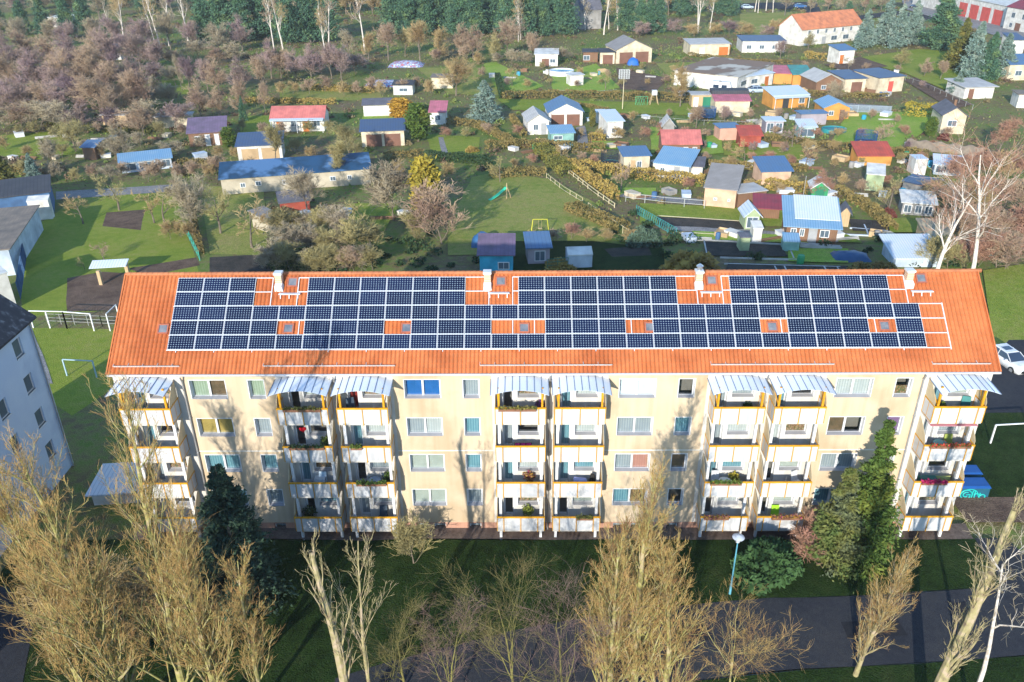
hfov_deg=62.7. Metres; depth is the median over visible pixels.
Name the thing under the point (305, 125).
shrub
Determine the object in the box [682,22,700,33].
shrub
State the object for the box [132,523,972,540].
paved strip
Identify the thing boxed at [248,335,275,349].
solar panel
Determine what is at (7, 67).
bare tree
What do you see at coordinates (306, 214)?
shrub
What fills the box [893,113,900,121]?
shrub
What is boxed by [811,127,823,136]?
shrub
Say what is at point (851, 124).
lawn
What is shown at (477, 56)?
shrub
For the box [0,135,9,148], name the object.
shrub
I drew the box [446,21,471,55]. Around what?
bare tree
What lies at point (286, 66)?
shrub
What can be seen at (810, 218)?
garden house
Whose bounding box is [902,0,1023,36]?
yard
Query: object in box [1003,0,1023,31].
house
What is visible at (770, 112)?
compost frame
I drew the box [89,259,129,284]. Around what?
garden canopy
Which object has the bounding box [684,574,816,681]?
bare tree
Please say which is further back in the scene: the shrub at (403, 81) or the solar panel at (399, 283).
the shrub at (403, 81)
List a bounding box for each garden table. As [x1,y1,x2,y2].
[368,476,380,481]
[933,439,946,443]
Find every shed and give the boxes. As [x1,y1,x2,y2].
[26,195,54,219]
[79,139,101,159]
[101,111,130,125]
[117,148,172,172]
[152,111,193,127]
[247,206,279,232]
[275,189,311,211]
[361,97,391,115]
[391,80,415,94]
[430,73,453,88]
[477,233,515,270]
[523,231,552,263]
[546,124,575,144]
[565,72,584,85]
[582,48,598,61]
[595,109,601,122]
[659,114,675,128]
[688,91,710,106]
[691,156,705,177]
[713,122,738,139]
[735,125,763,146]
[735,182,767,207]
[736,232,751,250]
[738,200,762,229]
[745,68,775,87]
[750,220,763,241]
[753,193,781,218]
[761,116,785,132]
[773,65,791,83]
[781,232,800,250]
[794,109,829,124]
[807,176,830,195]
[840,201,852,226]
[850,141,894,164]
[864,162,885,190]
[878,234,945,266]
[902,174,943,189]
[907,154,928,174]
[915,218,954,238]
[1010,90,1023,107]
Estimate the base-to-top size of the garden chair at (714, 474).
1.100 m
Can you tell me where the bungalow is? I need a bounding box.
[269,105,329,132]
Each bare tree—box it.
[0,0,26,9]
[0,17,7,34]
[0,30,24,71]
[0,48,22,84]
[0,74,30,122]
[4,17,32,38]
[6,30,36,56]
[10,80,38,105]
[13,46,45,98]
[27,0,55,10]
[27,81,56,104]
[29,33,56,60]
[31,57,71,85]
[37,15,58,41]
[37,137,63,163]
[38,80,70,114]
[41,47,91,82]
[48,20,82,45]
[48,31,78,65]
[53,72,91,116]
[53,117,89,151]
[62,70,123,123]
[66,0,74,11]
[67,43,101,79]
[74,27,107,63]
[79,16,104,38]
[86,26,122,68]
[88,0,102,18]
[89,60,119,83]
[94,122,133,159]
[98,14,123,42]
[103,79,148,110]
[107,0,132,19]
[108,28,155,73]
[112,53,152,85]
[114,68,155,101]
[119,16,161,46]
[121,98,155,135]
[145,39,167,73]
[146,10,176,49]
[148,73,160,105]
[154,170,215,234]
[172,54,182,91]
[176,20,199,41]
[176,56,197,92]
[181,75,209,116]
[193,58,213,91]
[199,57,230,90]
[200,21,232,53]
[204,84,228,115]
[224,55,252,84]
[225,12,254,50]
[229,78,249,109]
[247,55,271,83]
[256,37,281,78]
[257,79,270,112]
[260,124,284,157]
[269,47,290,77]
[272,165,327,209]
[284,45,304,77]
[291,40,327,78]
[317,41,336,78]
[323,43,353,80]
[326,135,352,168]
[330,122,362,152]
[337,0,353,14]
[337,28,356,53]
[348,582,446,681]
[359,158,412,220]
[360,31,375,59]
[362,0,380,13]
[371,23,399,60]
[396,28,412,56]
[398,178,472,243]
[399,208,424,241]
[399,585,498,681]
[401,19,428,60]
[421,540,578,681]
[431,26,448,58]
[436,54,479,95]
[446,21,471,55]
[448,553,646,681]
[460,24,484,58]
[485,32,501,54]
[489,15,526,56]
[525,31,541,60]
[610,0,620,11]
[669,63,691,106]
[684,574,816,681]
[688,104,705,126]
[719,105,733,121]
[773,40,788,58]
[778,0,794,15]
[801,32,816,47]
[808,0,816,11]
[808,168,837,193]
[823,0,832,10]
[826,79,846,96]
[836,0,857,7]
[861,0,869,11]
[872,0,889,11]
[891,47,912,65]
[920,57,934,75]
[937,60,949,78]
[988,115,1023,151]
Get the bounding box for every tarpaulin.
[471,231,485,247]
[627,57,638,64]
[830,250,871,261]
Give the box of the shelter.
[85,462,139,504]
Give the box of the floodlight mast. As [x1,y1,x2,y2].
[619,69,629,108]
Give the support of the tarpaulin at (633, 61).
on the ground at (88, 436)
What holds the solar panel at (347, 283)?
attached to the mounting rails
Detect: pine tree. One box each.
[0,10,7,30]
[11,0,35,34]
[24,0,44,6]
[31,0,53,33]
[53,0,78,36]
[71,0,96,32]
[87,0,110,8]
[134,0,157,9]
[154,0,164,6]
[173,0,193,7]
[189,0,214,41]
[204,0,235,41]
[227,0,257,42]
[247,0,277,39]
[269,0,301,42]
[291,0,320,42]
[309,0,341,41]
[331,0,348,10]
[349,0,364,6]
[374,0,400,34]
[393,0,418,34]
[411,0,437,35]
[427,0,448,33]
[443,0,468,34]
[458,0,491,36]
[482,0,503,32]
[489,0,535,39]
[521,0,538,37]
[530,0,537,15]
[534,0,552,35]
[537,0,556,13]
[549,0,583,35]
[614,0,637,31]
[627,0,647,33]
[640,0,660,33]
[655,0,667,32]
[656,0,673,11]
[670,0,694,16]
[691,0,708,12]
[710,0,724,14]
[720,0,741,15]
[844,1,853,9]
[915,0,965,50]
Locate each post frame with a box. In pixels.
[28,310,94,330]
[105,304,117,330]
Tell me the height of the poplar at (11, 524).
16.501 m
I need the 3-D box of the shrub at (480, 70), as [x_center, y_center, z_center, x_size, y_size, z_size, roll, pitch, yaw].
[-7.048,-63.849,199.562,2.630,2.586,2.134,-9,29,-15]
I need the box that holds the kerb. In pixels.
[405,588,1020,681]
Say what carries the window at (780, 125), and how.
in the shed at (769, 123)
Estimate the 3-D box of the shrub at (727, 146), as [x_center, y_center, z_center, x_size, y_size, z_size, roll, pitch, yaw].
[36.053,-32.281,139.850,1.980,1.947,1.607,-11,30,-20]
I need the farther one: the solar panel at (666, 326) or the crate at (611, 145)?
the crate at (611, 145)
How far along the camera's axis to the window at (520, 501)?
56.19 m
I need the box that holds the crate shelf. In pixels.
[514,442,531,444]
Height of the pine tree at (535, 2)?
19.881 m
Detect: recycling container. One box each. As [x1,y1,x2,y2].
[959,477,991,497]
[964,465,982,476]
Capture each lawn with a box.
[0,132,82,159]
[0,539,1002,681]
[21,192,198,315]
[32,328,113,414]
[162,68,189,93]
[201,185,266,254]
[240,116,271,131]
[347,203,398,230]
[426,134,479,154]
[448,171,610,254]
[484,62,542,90]
[498,99,691,114]
[513,241,663,270]
[551,64,618,93]
[592,140,617,148]
[603,188,655,194]
[640,203,782,225]
[650,127,659,152]
[656,62,694,87]
[692,231,807,242]
[700,135,723,153]
[724,143,804,161]
[740,12,792,34]
[788,248,847,262]
[833,111,931,146]
[838,233,862,242]
[863,49,995,98]
[889,216,920,231]
[966,413,1023,496]
[983,264,1023,343]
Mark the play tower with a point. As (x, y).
(654, 92)
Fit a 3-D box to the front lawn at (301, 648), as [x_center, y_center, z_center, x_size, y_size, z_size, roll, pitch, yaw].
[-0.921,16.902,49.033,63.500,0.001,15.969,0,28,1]
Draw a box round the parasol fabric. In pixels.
[936,476,950,480]
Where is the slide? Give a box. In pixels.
[488,183,510,200]
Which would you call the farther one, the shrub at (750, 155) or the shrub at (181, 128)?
the shrub at (181, 128)
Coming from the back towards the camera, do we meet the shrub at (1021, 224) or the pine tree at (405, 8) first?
the pine tree at (405, 8)
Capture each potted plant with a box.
[302,505,317,516]
[319,434,328,445]
[382,469,393,481]
[522,469,535,481]
[522,503,533,515]
[534,399,544,406]
[728,470,740,480]
[743,401,752,406]
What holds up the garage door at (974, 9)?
in the garage at (992, 11)
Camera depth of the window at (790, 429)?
53.38 m
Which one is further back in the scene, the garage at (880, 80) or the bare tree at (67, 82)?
the garage at (880, 80)
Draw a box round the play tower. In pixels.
[649,90,658,104]
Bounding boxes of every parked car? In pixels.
[741,4,753,7]
[747,85,762,93]
[794,3,806,7]
[996,343,1023,374]
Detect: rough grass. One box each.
[280,86,381,101]
[362,114,393,118]
[417,67,511,94]
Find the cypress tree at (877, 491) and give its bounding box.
[850,419,903,582]
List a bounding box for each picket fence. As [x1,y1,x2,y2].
[546,173,582,202]
[569,169,614,207]
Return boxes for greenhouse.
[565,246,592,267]
[794,119,817,137]
[898,189,938,216]
[932,153,963,175]
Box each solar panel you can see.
[167,335,195,349]
[169,320,197,334]
[172,306,199,319]
[174,292,201,305]
[176,278,204,291]
[194,335,222,349]
[196,320,224,334]
[198,306,226,319]
[201,292,228,305]
[203,278,230,291]
[221,335,248,349]
[223,320,250,334]
[225,306,252,319]
[227,292,254,305]
[229,278,256,291]
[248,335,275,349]
[250,320,277,334]
[252,306,278,319]
[275,335,302,348]
[278,306,305,319]
[302,335,329,348]
[303,320,330,334]
[305,306,331,319]
[306,291,333,305]
[308,277,334,290]
[329,334,356,348]
[330,320,357,333]
[331,305,358,319]
[333,291,359,304]
[334,277,360,290]
[356,334,382,348]
[357,320,383,333]
[358,305,384,319]
[359,291,385,304]
[360,277,386,290]
[383,334,409,348]
[385,305,411,319]
[386,291,412,304]
[387,277,412,290]
[410,334,436,348]
[411,305,437,319]
[411,320,437,333]
[412,291,438,304]
[413,277,438,290]
[437,334,463,348]
[438,305,464,318]
[438,319,464,333]
[439,277,465,290]
[439,291,464,304]
[464,334,490,348]
[465,305,490,318]
[465,319,490,333]
[491,334,517,348]
[492,305,517,318]
[518,276,543,290]
[518,290,544,304]
[518,305,544,318]
[518,334,544,348]
[544,276,570,289]
[545,290,570,304]
[545,305,571,318]
[545,319,571,333]
[545,334,571,348]
[571,276,596,289]
[571,290,597,304]
[571,304,597,318]
[572,319,598,333]
[572,334,599,347]
[597,276,623,289]
[597,290,623,303]
[598,304,624,318]
[599,319,625,332]
[599,333,626,347]
[623,276,649,289]
[624,290,650,303]
[625,304,651,318]
[626,333,653,347]
[649,276,676,289]
[650,290,677,303]
[651,304,678,318]
[652,319,679,332]
[653,333,680,347]
[678,304,705,318]
[679,319,706,332]
[680,333,708,347]
[705,304,732,317]
[706,318,733,332]
[707,333,735,347]
[728,276,755,289]
[730,290,757,303]
[731,304,758,317]
[733,318,760,332]
[734,333,762,347]
[755,275,782,289]
[756,289,784,303]
[758,304,785,317]
[762,333,789,347]
[781,275,808,288]
[783,289,810,303]
[785,304,812,317]
[787,318,815,332]
[789,333,817,347]
[807,275,835,288]
[810,289,837,303]
[812,304,839,317]
[814,318,842,332]
[816,333,844,347]
[834,275,861,288]
[836,289,864,302]
[838,303,866,317]
[841,318,869,332]
[843,333,871,346]
[860,275,888,288]
[863,289,891,302]
[865,303,893,317]
[870,333,899,346]
[892,303,920,317]
[895,318,923,331]
[897,332,926,346]
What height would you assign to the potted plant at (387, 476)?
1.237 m
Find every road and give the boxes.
[335,585,1023,681]
[704,2,932,19]
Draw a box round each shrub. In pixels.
[0,98,38,125]
[0,107,21,129]
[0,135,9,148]
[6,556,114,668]
[12,48,23,61]
[12,123,24,132]
[12,158,24,170]
[17,547,198,651]
[19,100,60,128]
[19,144,34,154]
[24,43,44,59]
[24,119,41,132]
[24,161,41,174]
[27,99,73,124]
[36,136,52,147]
[42,78,65,95]
[44,159,63,179]
[47,125,59,137]
[51,42,72,56]
[53,142,69,157]
[59,103,95,124]
[67,167,83,182]
[71,138,88,152]
[75,61,101,81]
[84,162,97,178]
[89,121,102,130]
[94,106,121,122]
[97,63,119,82]
[97,145,104,155]
[98,164,121,180]
[107,118,118,133]
[112,108,146,129]
[113,59,140,75]
[115,161,130,176]
[116,46,141,57]
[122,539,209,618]
[128,86,162,105]
[130,98,165,127]
[130,131,144,145]
[136,161,157,181]
[137,60,163,79]
[150,121,167,134]
[151,83,185,103]
[152,158,167,176]
[154,100,194,127]
[155,141,173,151]
[158,219,175,238]
[159,48,185,65]
[159,65,182,84]
[169,139,183,152]
[171,162,184,177]
[171,218,186,237]
[174,121,185,135]
[175,164,186,174]
[177,38,214,57]
[180,221,200,235]
[184,159,200,174]
[192,134,206,147]
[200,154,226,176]
[201,163,214,177]
[204,44,225,60]
[210,145,223,155]
[219,40,245,59]
[228,147,237,157]
[236,119,246,130]
[250,236,290,269]
[256,122,268,131]
[258,205,297,229]
[259,221,316,244]
[267,239,300,271]
[272,205,302,231]
[274,81,287,92]
[275,57,294,72]
[275,121,286,132]
[283,136,305,150]
[287,220,317,248]
[288,81,298,93]
[288,209,317,225]
[294,246,325,270]
[296,247,313,264]
[299,79,316,93]
[302,119,312,132]
[304,144,318,155]
[304,205,337,231]
[304,243,336,271]
[308,53,323,70]
[310,225,340,251]
[316,203,359,229]
[318,76,332,87]
[321,119,335,131]
[322,214,376,246]
[323,245,352,271]
[325,224,348,252]
[334,244,362,270]
[337,80,349,94]
[346,53,374,73]
[350,80,362,94]
[350,242,373,270]
[353,243,382,269]
[355,219,388,248]
[364,76,379,89]
[374,80,387,95]
[376,508,444,563]
[390,158,407,172]
[395,78,408,86]
[412,76,421,89]
[423,80,434,92]
[429,49,441,60]
[436,46,450,58]
[439,126,451,135]
[440,161,455,179]
[457,45,469,55]
[461,126,469,136]
[465,145,479,152]
[473,52,485,63]
[477,67,484,75]
[480,123,493,133]
[491,52,502,60]
[503,78,512,84]
[504,48,520,63]
[509,158,518,166]
[512,124,522,134]
[517,51,533,64]
[522,78,531,87]
[526,153,538,162]
[544,257,576,270]
[549,228,561,239]
[552,47,572,62]
[561,221,582,237]
[574,128,586,135]
[577,151,586,157]
[578,227,599,241]
[589,154,599,161]
[594,127,607,138]
[597,228,614,238]
[611,127,626,137]
[617,78,625,85]
[622,228,637,239]
[624,225,661,248]
[627,110,636,120]
[633,21,651,36]
[640,126,652,135]
[656,122,661,129]
[658,249,720,269]
[660,73,670,82]
[663,18,683,30]
[666,109,672,115]
[681,177,694,187]
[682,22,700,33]
[700,151,711,158]
[701,128,710,137]
[705,22,722,35]
[718,20,742,30]
[721,155,737,163]
[723,141,733,149]
[730,535,804,595]
[736,21,756,34]
[745,151,755,158]
[746,107,753,118]
[748,141,758,149]
[758,24,775,34]
[764,150,775,155]
[769,18,782,31]
[771,125,781,132]
[773,107,783,115]
[773,181,786,190]
[778,141,789,153]
[786,154,797,162]
[787,506,826,566]
[789,174,800,186]
[802,139,815,151]
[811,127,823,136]
[827,138,840,151]
[829,128,845,135]
[830,157,838,166]
[837,171,850,184]
[838,109,848,118]
[846,261,873,268]
[855,127,868,136]
[855,178,869,192]
[857,157,867,162]
[861,63,871,67]
[868,108,880,117]
[870,260,897,268]
[873,127,885,134]
[880,207,897,218]
[884,174,892,183]
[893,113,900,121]
[895,153,906,160]
[899,124,911,134]
[901,141,911,150]
[912,233,954,268]
[917,175,948,200]
[927,182,977,210]
[927,235,972,267]
[930,208,962,235]
[937,133,949,141]
[939,126,953,134]
[944,153,983,178]
[949,199,989,239]
[949,237,988,266]
[958,178,1000,206]
[961,146,1009,174]
[961,199,1005,230]
[962,235,997,266]
[966,174,1006,207]
[976,207,1019,233]
[980,230,1023,267]
[982,223,1023,267]
[984,172,1023,207]
[985,149,1022,179]
[1003,203,1023,235]
[1004,154,1023,174]
[1005,186,1023,207]
[1010,203,1023,235]
[1017,236,1023,258]
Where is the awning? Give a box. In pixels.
[926,419,977,425]
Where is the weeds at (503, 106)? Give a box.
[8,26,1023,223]
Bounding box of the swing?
[531,219,548,230]
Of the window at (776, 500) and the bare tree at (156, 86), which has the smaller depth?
the window at (776, 500)
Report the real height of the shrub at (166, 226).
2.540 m
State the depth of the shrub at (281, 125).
150.60 m
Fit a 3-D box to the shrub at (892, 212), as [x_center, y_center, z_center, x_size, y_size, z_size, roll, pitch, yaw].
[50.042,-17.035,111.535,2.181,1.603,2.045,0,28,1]
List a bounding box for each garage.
[0,266,15,302]
[234,130,284,160]
[359,118,404,146]
[543,95,583,125]
[598,48,615,63]
[605,35,652,63]
[683,38,731,55]
[827,69,868,92]
[854,67,906,92]
[912,0,1018,25]
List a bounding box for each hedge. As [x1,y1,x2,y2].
[6,163,45,175]
[44,121,153,134]
[171,156,229,168]
[189,201,204,253]
[238,96,335,103]
[266,250,354,271]
[302,83,376,92]
[383,148,423,159]
[422,149,494,169]
[445,116,523,145]
[484,138,606,152]
[488,165,546,177]
[494,72,505,98]
[502,89,689,100]
[509,113,526,135]
[532,142,577,177]
[551,96,608,108]
[563,200,630,232]
[567,157,619,200]
[578,158,705,185]
[588,132,605,140]
[687,52,792,63]
[705,158,808,171]
[741,179,761,185]
[761,132,929,155]
[763,177,808,193]
[788,192,852,209]
[803,50,827,60]
[808,89,889,98]
[832,184,898,229]
[897,152,983,169]
[902,100,937,116]
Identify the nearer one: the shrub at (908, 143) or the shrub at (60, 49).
the shrub at (908, 143)
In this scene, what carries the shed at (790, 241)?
on the ground at (88, 436)
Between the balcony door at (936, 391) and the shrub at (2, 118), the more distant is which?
the shrub at (2, 118)
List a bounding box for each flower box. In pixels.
[282,405,320,411]
[288,442,324,449]
[349,443,361,449]
[356,479,386,485]
[498,405,536,411]
[576,513,592,520]
[703,513,729,520]
[710,478,742,485]
[771,513,803,519]
[921,478,948,484]
[929,440,971,448]
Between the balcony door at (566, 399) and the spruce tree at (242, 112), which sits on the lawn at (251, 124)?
the spruce tree at (242, 112)
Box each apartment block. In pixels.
[0,294,73,555]
[105,264,1001,539]
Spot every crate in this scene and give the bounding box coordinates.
[13,130,24,137]
[100,152,110,157]
[161,132,171,137]
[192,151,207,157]
[508,145,518,151]
[559,143,570,149]
[607,143,615,147]
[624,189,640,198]
[641,114,649,118]
[681,190,691,197]
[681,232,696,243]
[724,228,743,237]
[731,111,742,116]
[757,140,768,147]
[775,229,783,236]
[776,187,794,193]
[789,114,795,119]
[799,157,814,165]
[827,189,837,195]
[837,230,844,237]
[854,161,864,167]
[880,110,892,116]
[882,231,894,233]
[897,159,907,163]
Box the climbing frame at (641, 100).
[635,96,647,104]
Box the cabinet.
[314,475,325,481]
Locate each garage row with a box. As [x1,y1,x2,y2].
[0,174,54,210]
[0,205,43,275]
[218,152,370,194]
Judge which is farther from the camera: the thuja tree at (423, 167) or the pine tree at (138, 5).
the pine tree at (138, 5)
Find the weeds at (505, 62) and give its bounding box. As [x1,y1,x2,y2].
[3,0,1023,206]
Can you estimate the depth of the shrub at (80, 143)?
141.37 m
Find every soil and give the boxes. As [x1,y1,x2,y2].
[66,272,124,311]
[103,209,145,229]
[129,257,199,271]
[210,255,271,271]
[605,247,651,256]
[616,67,664,90]
[657,216,743,228]
[705,241,787,255]
[726,263,847,269]
[824,57,885,70]
[849,219,889,231]
[904,77,971,107]
[954,497,1023,521]
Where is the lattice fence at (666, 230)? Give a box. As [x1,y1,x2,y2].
[636,205,676,235]
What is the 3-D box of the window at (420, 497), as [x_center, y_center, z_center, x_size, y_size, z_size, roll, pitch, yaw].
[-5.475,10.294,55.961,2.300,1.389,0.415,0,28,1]
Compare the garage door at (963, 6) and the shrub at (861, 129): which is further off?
the garage door at (963, 6)
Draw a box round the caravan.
[709,79,731,87]
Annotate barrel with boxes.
[651,191,656,197]
[715,232,720,239]
[797,254,804,264]
[849,161,854,167]
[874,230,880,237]
[927,160,932,166]
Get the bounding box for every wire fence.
[45,314,115,325]
[183,222,199,259]
[547,257,568,267]
[625,193,704,206]
[639,115,761,122]
[905,76,972,108]
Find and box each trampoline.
[601,150,619,168]
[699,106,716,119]
[855,129,878,140]
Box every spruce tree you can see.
[0,156,18,179]
[22,152,44,176]
[193,463,298,627]
[238,95,248,120]
[463,80,504,122]
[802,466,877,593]
[853,9,877,48]
[872,0,896,45]
[883,4,914,48]
[905,0,924,45]
[936,17,973,69]
[946,72,964,92]
[954,21,990,77]
[968,31,1003,80]
[996,33,1017,77]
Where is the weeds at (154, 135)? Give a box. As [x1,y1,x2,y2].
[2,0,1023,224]
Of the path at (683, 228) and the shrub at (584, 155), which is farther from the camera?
the shrub at (584, 155)
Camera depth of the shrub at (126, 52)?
219.06 m
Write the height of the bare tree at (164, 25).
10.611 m
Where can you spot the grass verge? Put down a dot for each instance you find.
(1008, 669)
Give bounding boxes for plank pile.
[35,134,56,138]
[147,136,163,139]
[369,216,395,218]
[676,120,691,122]
[697,237,711,240]
[759,236,781,241]
[798,166,822,169]
[836,236,859,241]
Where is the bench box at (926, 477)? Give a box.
[917,475,936,480]
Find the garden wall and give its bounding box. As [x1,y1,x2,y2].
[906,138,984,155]
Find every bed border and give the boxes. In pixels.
[658,215,738,233]
[703,239,796,259]
[724,263,839,269]
[800,242,841,248]
[848,224,887,235]
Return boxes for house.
[186,115,226,146]
[428,100,447,124]
[521,106,550,134]
[534,48,558,65]
[572,0,602,28]
[597,109,624,137]
[617,145,651,172]
[653,146,699,180]
[657,129,702,155]
[703,162,744,207]
[709,88,751,112]
[736,35,786,52]
[752,155,793,184]
[762,85,810,109]
[778,9,861,45]
[781,194,842,244]
[787,65,808,84]
[800,67,842,92]
[813,95,851,119]
[827,43,856,63]
[931,99,968,133]
[944,77,999,98]
[996,53,1023,79]
[1000,32,1023,52]
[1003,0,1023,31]
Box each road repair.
[672,625,711,640]
[841,619,906,637]
[953,602,968,618]
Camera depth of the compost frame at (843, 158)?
135.58 m
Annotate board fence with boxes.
[15,244,26,298]
[849,105,891,112]
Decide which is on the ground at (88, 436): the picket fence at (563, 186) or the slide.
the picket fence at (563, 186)
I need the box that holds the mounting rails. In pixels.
[166,275,951,352]
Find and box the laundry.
[573,477,586,481]
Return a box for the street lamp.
[729,533,744,594]
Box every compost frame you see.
[613,141,628,146]
[620,113,628,118]
[661,186,676,195]
[714,227,728,237]
[765,110,778,115]
[771,141,781,146]
[831,154,849,161]
[849,110,858,115]
[864,87,875,92]
[868,228,882,236]
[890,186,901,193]
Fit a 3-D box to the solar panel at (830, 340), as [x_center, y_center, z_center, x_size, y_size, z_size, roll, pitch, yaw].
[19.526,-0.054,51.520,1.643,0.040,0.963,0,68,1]
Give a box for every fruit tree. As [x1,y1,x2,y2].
[58,193,89,223]
[75,256,84,268]
[89,243,108,259]
[90,173,127,209]
[130,189,160,222]
[157,182,181,221]
[196,182,229,233]
[232,191,270,247]
[344,200,376,225]
[483,156,502,181]
[508,67,519,81]
[554,141,568,163]
[597,71,611,88]
[611,160,631,190]
[730,138,746,160]
[783,123,805,146]
[799,141,821,165]
[842,56,854,68]
[869,175,903,207]
[874,122,895,140]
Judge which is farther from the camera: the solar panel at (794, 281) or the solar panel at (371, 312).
the solar panel at (794, 281)
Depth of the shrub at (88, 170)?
128.95 m
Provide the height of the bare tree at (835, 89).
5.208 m
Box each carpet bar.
[62,359,96,377]
[989,423,1023,442]
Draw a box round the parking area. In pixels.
[985,340,1023,412]
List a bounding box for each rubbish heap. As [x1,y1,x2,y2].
[366,79,393,86]
[387,60,424,67]
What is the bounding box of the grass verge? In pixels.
[693,656,1023,681]
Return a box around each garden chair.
[319,471,326,481]
[346,397,355,407]
[379,505,387,516]
[710,470,718,480]
[770,505,778,515]
[791,469,799,480]
[944,434,952,443]
[960,395,970,405]
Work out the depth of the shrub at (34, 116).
156.41 m
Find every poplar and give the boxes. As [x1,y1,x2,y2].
[0,422,155,681]
[0,463,115,681]
[82,367,234,681]
[133,479,246,681]
[209,542,284,681]
[297,526,360,681]
[323,528,394,681]
[573,510,665,681]
[582,448,686,681]
[622,527,714,681]
[852,533,922,676]
[934,486,1023,681]
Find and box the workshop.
[674,56,774,88]
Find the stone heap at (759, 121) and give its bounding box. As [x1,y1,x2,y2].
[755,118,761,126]
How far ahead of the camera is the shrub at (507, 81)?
189.31 m
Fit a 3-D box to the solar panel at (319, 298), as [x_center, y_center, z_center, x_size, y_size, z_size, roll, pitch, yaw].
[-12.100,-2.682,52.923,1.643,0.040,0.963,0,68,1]
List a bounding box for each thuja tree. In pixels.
[219,126,235,147]
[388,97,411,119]
[403,102,433,141]
[405,153,442,219]
[588,107,596,126]
[924,116,939,137]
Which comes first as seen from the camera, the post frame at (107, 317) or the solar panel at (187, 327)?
the solar panel at (187, 327)
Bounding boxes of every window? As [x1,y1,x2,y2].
[0,398,11,421]
[9,433,22,455]
[12,338,25,360]
[22,469,34,489]
[23,373,36,395]
[34,407,46,428]
[45,440,56,461]
[125,162,136,170]
[139,161,150,168]
[149,388,170,398]
[157,420,179,435]
[161,159,170,166]
[166,458,187,471]
[174,492,195,505]
[188,380,227,398]
[196,418,235,436]
[204,454,242,471]
[247,380,266,398]
[253,418,272,436]
[255,181,261,185]
[260,454,278,471]
[266,489,284,505]
[290,121,297,126]
[302,392,325,397]
[307,425,330,435]
[313,121,320,125]
[313,462,335,470]
[318,497,339,504]
[330,176,335,180]
[361,391,384,397]
[365,425,385,435]
[369,462,388,470]
[373,498,392,504]
[399,88,407,91]
[403,379,440,398]
[406,417,442,435]
[409,454,444,471]
[412,489,446,505]
[434,115,440,119]
[462,379,479,398]
[464,417,480,435]
[465,454,481,471]
[467,489,482,505]
[498,262,508,268]
[517,391,539,397]
[517,425,539,434]
[517,462,538,470]
[517,498,538,504]
[533,124,538,129]
[535,250,544,260]
[554,135,562,139]
[572,497,593,504]
[573,462,595,470]
[574,425,596,434]
[575,391,598,396]
[583,55,589,59]
[612,488,646,504]
[614,453,650,470]
[616,417,653,435]
[618,378,656,397]
[636,161,641,167]
[666,488,683,504]
[670,453,687,470]
[673,417,691,434]
[677,378,695,397]
[713,84,726,87]
[717,497,738,504]
[721,462,744,470]
[726,424,749,434]
[731,390,754,396]
[746,217,758,227]
[751,78,757,83]
[766,123,773,131]
[772,497,794,504]
[776,123,782,131]
[778,461,801,469]
[784,424,808,434]
[790,228,796,232]
[790,390,814,396]
[799,129,814,136]
[799,229,804,236]
[811,488,836,504]
[819,230,829,237]
[819,453,857,470]
[826,416,865,434]
[833,378,874,396]
[887,416,904,434]
[892,377,913,396]
[903,204,912,212]
[914,205,922,213]
[917,497,940,503]
[924,206,933,213]
[926,461,950,469]
[935,165,946,172]
[936,426,960,433]
[946,389,971,395]
[947,120,956,126]
[1014,70,1022,75]
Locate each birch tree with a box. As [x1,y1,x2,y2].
[99,0,112,18]
[107,0,126,41]
[137,1,157,39]
[143,0,159,41]
[149,0,172,45]
[170,0,192,40]
[258,0,274,48]
[264,0,287,49]
[315,0,336,44]
[315,0,337,41]
[346,0,366,50]
[511,0,523,41]
[516,0,523,39]
[580,0,590,29]
[603,0,612,34]
[616,0,620,29]
[689,0,698,24]
[697,0,706,32]
[706,0,716,26]
[901,102,1023,268]
[920,161,1023,268]
[953,513,1023,681]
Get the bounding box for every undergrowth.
[0,5,1020,219]
[8,5,1016,212]
[8,6,1021,208]
[262,208,959,270]
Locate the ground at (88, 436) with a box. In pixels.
[0,0,1023,677]
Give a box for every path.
[0,585,33,681]
[35,338,51,382]
[56,184,187,199]
[438,137,446,152]
[576,126,587,148]
[617,194,701,203]
[674,226,774,233]
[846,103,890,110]
[975,538,1023,585]
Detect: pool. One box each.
[549,68,573,76]
[821,126,846,133]
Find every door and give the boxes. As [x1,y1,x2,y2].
[133,392,148,407]
[142,426,157,445]
[152,463,166,481]
[161,498,174,515]
[204,134,210,145]
[214,134,219,144]
[241,148,258,159]
[261,148,279,158]
[288,391,301,407]
[293,425,306,444]
[299,463,312,481]
[304,498,317,515]
[347,391,359,407]
[350,425,363,445]
[355,462,367,480]
[359,498,371,515]
[366,134,381,146]
[384,133,400,145]
[502,391,513,406]
[502,425,513,444]
[503,462,513,481]
[504,498,514,515]
[541,123,545,134]
[542,59,548,65]
[551,114,563,124]
[558,497,568,515]
[559,425,570,444]
[559,462,569,481]
[560,391,571,406]
[567,114,579,125]
[603,55,612,63]
[619,52,632,63]
[631,160,634,172]
[635,51,648,62]
[673,166,679,178]
[693,97,698,106]
[699,48,704,55]
[702,97,710,106]
[704,497,714,514]
[708,462,718,478]
[713,424,723,444]
[715,392,728,406]
[718,47,727,54]
[758,495,769,514]
[764,76,768,85]
[764,461,775,480]
[769,424,782,444]
[775,392,787,406]
[782,98,788,107]
[807,228,817,242]
[815,188,824,195]
[821,36,825,43]
[839,55,843,63]
[850,81,862,92]
[887,81,893,91]
[904,491,915,514]
[914,456,925,477]
[923,418,934,443]
[934,385,943,405]
[959,2,967,16]
[968,4,978,19]
[968,89,974,98]
[979,7,990,22]
[991,9,1002,25]
[1014,23,1020,30]
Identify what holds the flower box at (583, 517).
attached to the apartment block at (437, 433)

